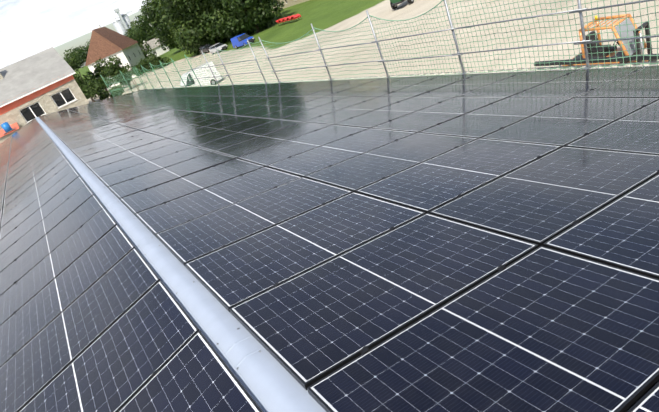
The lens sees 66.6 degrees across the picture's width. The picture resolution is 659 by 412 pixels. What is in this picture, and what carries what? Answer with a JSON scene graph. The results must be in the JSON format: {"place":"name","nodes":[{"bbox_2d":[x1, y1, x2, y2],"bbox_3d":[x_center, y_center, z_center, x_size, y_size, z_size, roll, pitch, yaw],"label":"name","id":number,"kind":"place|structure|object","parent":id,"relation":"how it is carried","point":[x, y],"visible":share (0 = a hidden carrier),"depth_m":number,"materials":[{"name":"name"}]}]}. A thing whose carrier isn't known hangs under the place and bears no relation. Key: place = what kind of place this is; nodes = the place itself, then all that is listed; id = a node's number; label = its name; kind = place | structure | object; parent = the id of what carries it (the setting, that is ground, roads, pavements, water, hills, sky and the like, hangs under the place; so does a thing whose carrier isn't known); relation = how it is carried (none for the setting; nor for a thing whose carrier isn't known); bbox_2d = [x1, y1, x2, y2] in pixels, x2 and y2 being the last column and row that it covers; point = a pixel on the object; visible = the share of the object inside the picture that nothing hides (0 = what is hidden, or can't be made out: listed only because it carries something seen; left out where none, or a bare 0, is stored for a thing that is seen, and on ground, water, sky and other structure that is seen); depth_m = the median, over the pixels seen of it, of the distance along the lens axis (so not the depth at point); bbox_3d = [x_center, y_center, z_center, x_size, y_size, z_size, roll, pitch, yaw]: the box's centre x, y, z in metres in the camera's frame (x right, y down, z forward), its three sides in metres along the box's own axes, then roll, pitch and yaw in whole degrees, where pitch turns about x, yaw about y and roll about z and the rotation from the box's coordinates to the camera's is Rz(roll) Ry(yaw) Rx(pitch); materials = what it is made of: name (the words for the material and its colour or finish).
{"place":"outdoors","nodes":[
{"label":"outdoors","id":0,"kind":"place"},
{"bbox_2d":[0,122,18,143],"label":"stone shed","id":1,"kind":"structure","parent":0,"point":[4,137],"depth_m":39.98,"materials":[{"name":"orange"}]},
{"bbox_2d":[1,122,13,133],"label":"blue barrel","id":2,"kind":"object","parent":1,"relation":"on","point":[6,127],"visible":1,"depth_m":39.80,"materials":[{"name":"blue plastic"}]},
{"bbox_2d":[0,47,88,137],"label":"building","id":3,"kind":"structure","parent":0,"point":[32,87],"depth_m":43.60,"materials":[{"name":"beige stone"}]},
{"bbox_2d":[0,0,150,68],"bbox_3d":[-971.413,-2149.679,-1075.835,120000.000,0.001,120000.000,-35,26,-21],"label":"sky","id":4,"kind":"structure","parent":0,"point":[28,28],"depth_m":29805.93,"materials":[{"name":"white"}]},
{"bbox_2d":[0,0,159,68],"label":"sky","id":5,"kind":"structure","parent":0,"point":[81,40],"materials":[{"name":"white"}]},
{"bbox_2d":[85,25,149,87],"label":"farm house","id":6,"kind":"structure","parent":0,"point":[106,43],"depth_m":122.99,"materials":[{"name":"brown tile"}]},
{"bbox_2d":[273,0,308,11],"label":"yard house","id":7,"kind":"structure","parent":0,"point":[288,3],"depth_m":126.58,"materials":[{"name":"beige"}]},
{"bbox_2d":[75,0,658,102],"bbox_3d":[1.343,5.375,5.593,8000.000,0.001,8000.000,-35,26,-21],"label":"ground","id":8,"kind":"structure","parent":0,"point":[332,15],"depth_m":38.28,"materials":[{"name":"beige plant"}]},
{"bbox_2d":[74,39,89,58],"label":"tree","id":9,"kind":"object","parent":8,"relation":"on","point":[84,48],"visible":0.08,"depth_m":167.06,"materials":[{"name":"green plant"}]},
{"bbox_2d":[63,47,107,101],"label":"yard tree","id":10,"kind":"object","parent":8,"relation":"on","point":[86,86],"visible":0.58,"depth_m":98.78,"materials":[{"name":"green plant"}]},
{"bbox_2d":[82,57,114,95],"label":"yard tree","id":11,"kind":"object","parent":8,"relation":"on","point":[98,70],"visible":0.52,"depth_m":101.67,"materials":[{"name":"green plant"}]},
{"bbox_2d":[97,85,122,99],"bbox_3d":[-21.342,-10.040,51.034,2.728,4.728,1.832,-24,25,0],"label":"bush","id":12,"kind":"object","parent":8,"relation":"on","point":[104,95],"visible":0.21,"depth_m":49.93,"materials":[{"name":"green plant"}]},
{"bbox_2d":[103,55,135,88],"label":"yard tree","id":13,"kind":"object","parent":8,"relation":"on","point":[111,69],"visible":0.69,"depth_m":93.17,"materials":[{"name":"green plant"}]},
{"bbox_2d":[113,8,139,34],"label":"grain silos","id":14,"kind":"object","parent":8,"relation":"on","point":[118,25],"visible":0.35,"depth_m":359.34,"materials":[{"name":"metal"}]},
{"bbox_2d":[124,27,154,61],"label":"tree","id":15,"kind":"object","parent":8,"relation":"on","point":[136,34],"visible":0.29,"depth_m":155.61,"materials":[{"name":"green plant"}]},
{"bbox_2d":[132,58,152,76],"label":"hedge","id":16,"kind":"object","parent":8,"relation":"on","point":[145,65],"visible":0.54,"depth_m":117.45,"materials":[{"name":"green plant"}]},
{"bbox_2d":[128,13,168,44],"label":"tree","id":17,"kind":"object","parent":8,"relation":"on","point":[149,34],"visible":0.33,"depth_m":197.26,"materials":[{"name":"green plant"}]},
{"bbox_2d":[143,38,168,57],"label":"house","id":18,"kind":"structure","parent":8,"relation":"on","point":[158,50],"depth_m":178.55,"materials":[{"name":"white paint"}]},
{"bbox_2d":[145,53,170,68],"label":"hedge","id":19,"kind":"object","parent":8,"relation":"on","point":[155,60],"visible":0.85,"depth_m":114.50,"materials":[{"name":"green plant"}]},
{"bbox_2d":[139,0,184,50],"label":"tree","id":20,"kind":"object","parent":8,"relation":"on","point":[149,12],"visible":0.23,"depth_m":138.58,"materials":[{"name":"green plant"}]},
{"bbox_2d":[151,0,232,55],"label":"tree","id":21,"kind":"object","parent":8,"relation":"on","point":[193,35],"visible":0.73,"depth_m":101.43,"materials":[{"name":"green plant"}]},
{"bbox_2d":[180,61,221,86],"bbox_3d":[-14.814,-13.657,55.192,5.560,2.380,2.380,-38,28,-27],"label":"white van","id":22,"kind":"object","parent":8,"relation":"on","point":[201,76],"depth_m":54.73,"materials":[{"name":"paint"}]},
{"bbox_2d":[199,44,211,53],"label":"dark car","id":23,"kind":"object","parent":8,"relation":"on","point":[204,48],"visible":0.73,"depth_m":100.98,"materials":[{"name":"grey paint"}]},
{"bbox_2d":[209,43,227,53],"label":"silver car","id":24,"kind":"object","parent":8,"relation":"on","point":[218,46],"visible":0.79,"depth_m":90.55,"materials":[{"name":"paint"}]},
{"bbox_2d":[185,0,269,41],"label":"tree","id":25,"kind":"object","parent":8,"relation":"on","point":[224,27],"visible":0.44,"depth_m":95.39,"materials":[{"name":"green plant"}]},
{"bbox_2d":[230,33,254,48],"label":"blue van","id":26,"kind":"object","parent":8,"relation":"on","point":[237,41],"visible":0.92,"depth_m":81.40,"materials":[{"name":"paint"}]},
{"bbox_2d":[205,0,284,35],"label":"tree","id":27,"kind":"object","parent":8,"relation":"on","point":[259,13],"visible":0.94,"depth_m":92.10,"materials":[{"name":"green plant"}]},
{"bbox_2d":[275,14,300,22],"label":"red harrow","id":28,"kind":"object","parent":8,"relation":"on","point":[289,18],"visible":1,"depth_m":85.36,"materials":[{"name":"paint"}]},
{"bbox_2d":[390,0,413,9],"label":"car","id":29,"kind":"object","parent":8,"relation":"on","point":[393,3],"visible":1,"depth_m":50.54,"materials":[{"name":"paint"}]},
{"bbox_2d":[562,14,656,65],"bbox_3d":[9.316,-5.014,16.337,1.220,2.320,3.520,-35,26,-21],"label":"orange forklift","id":30,"kind":"object","parent":8,"relation":"on","point":[617,29],"depth_m":15.90,"materials":[{"name":"paint"}]},
{"bbox_3d":[-7.060,0.513,16.406,14.722,5.353,43.478,-35,26,-21],"label":"barn body","id":31,"kind":"object","parent":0,"visible":0},
{"bbox_2d":[154,62,658,411],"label":"barn roof sheets","id":32,"kind":"object","parent":31,"relation":"on","point":[578,67],"depth_m":10.12,"materials":[{"name":"grey metal"}]},
{"bbox_2d":[35,117,325,411],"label":"ridge cap","id":33,"kind":"object","parent":32,"relation":"on","point":[267,379],"visible":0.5,"depth_m":3.32,"materials":[{"name":"metal"}]},
{"bbox_2d":[0,65,658,411],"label":"solar panels","id":34,"kind":"object","parent":32,"relation":"on","point":[429,305],"visible":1,"depth_m":4.09,"materials":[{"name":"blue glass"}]},
{"bbox_2d":[1,70,658,376],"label":"panel clamps","id":35,"kind":"object","parent":32,"relation":"attached to","point":[364,349],"visible":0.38,"depth_m":5.22,"materials":[{"name":"grey metal"}]},
{"bbox_2d":[100,0,658,96],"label":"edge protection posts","id":36,"kind":"object","parent":32,"relation":"on","point":[580,10],"visible":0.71,"depth_m":10.60,"materials":[{"name":"metal"}]},
{"bbox_2d":[103,0,658,95],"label":"safety net","id":37,"kind":"object","parent":32,"relation":"on","point":[577,36],"visible":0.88,"depth_m":10.52,"materials":[{"name":"white fabric"}]},
{"bbox_2d":[136,0,442,69],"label":"net border rope","id":38,"kind":"object","parent":37,"relation":"attached to","point":[323,30],"visible":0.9,"depth_m":13.48,"materials":[{"name":"green"}]},
{"bbox_2d":[163,61,658,87],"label":"eave gutter","id":39,"kind":"object","parent":32,"relation":"attached to","point":[466,71],"depth_m":10.87,"materials":[{"name":"metal"}]},
{"bbox_2d":[534,53,658,68],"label":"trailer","id":40,"kind":"object","parent":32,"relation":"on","point":[626,58],"depth_m":8.41,"materials":[{"name":"grey"}]}
]}

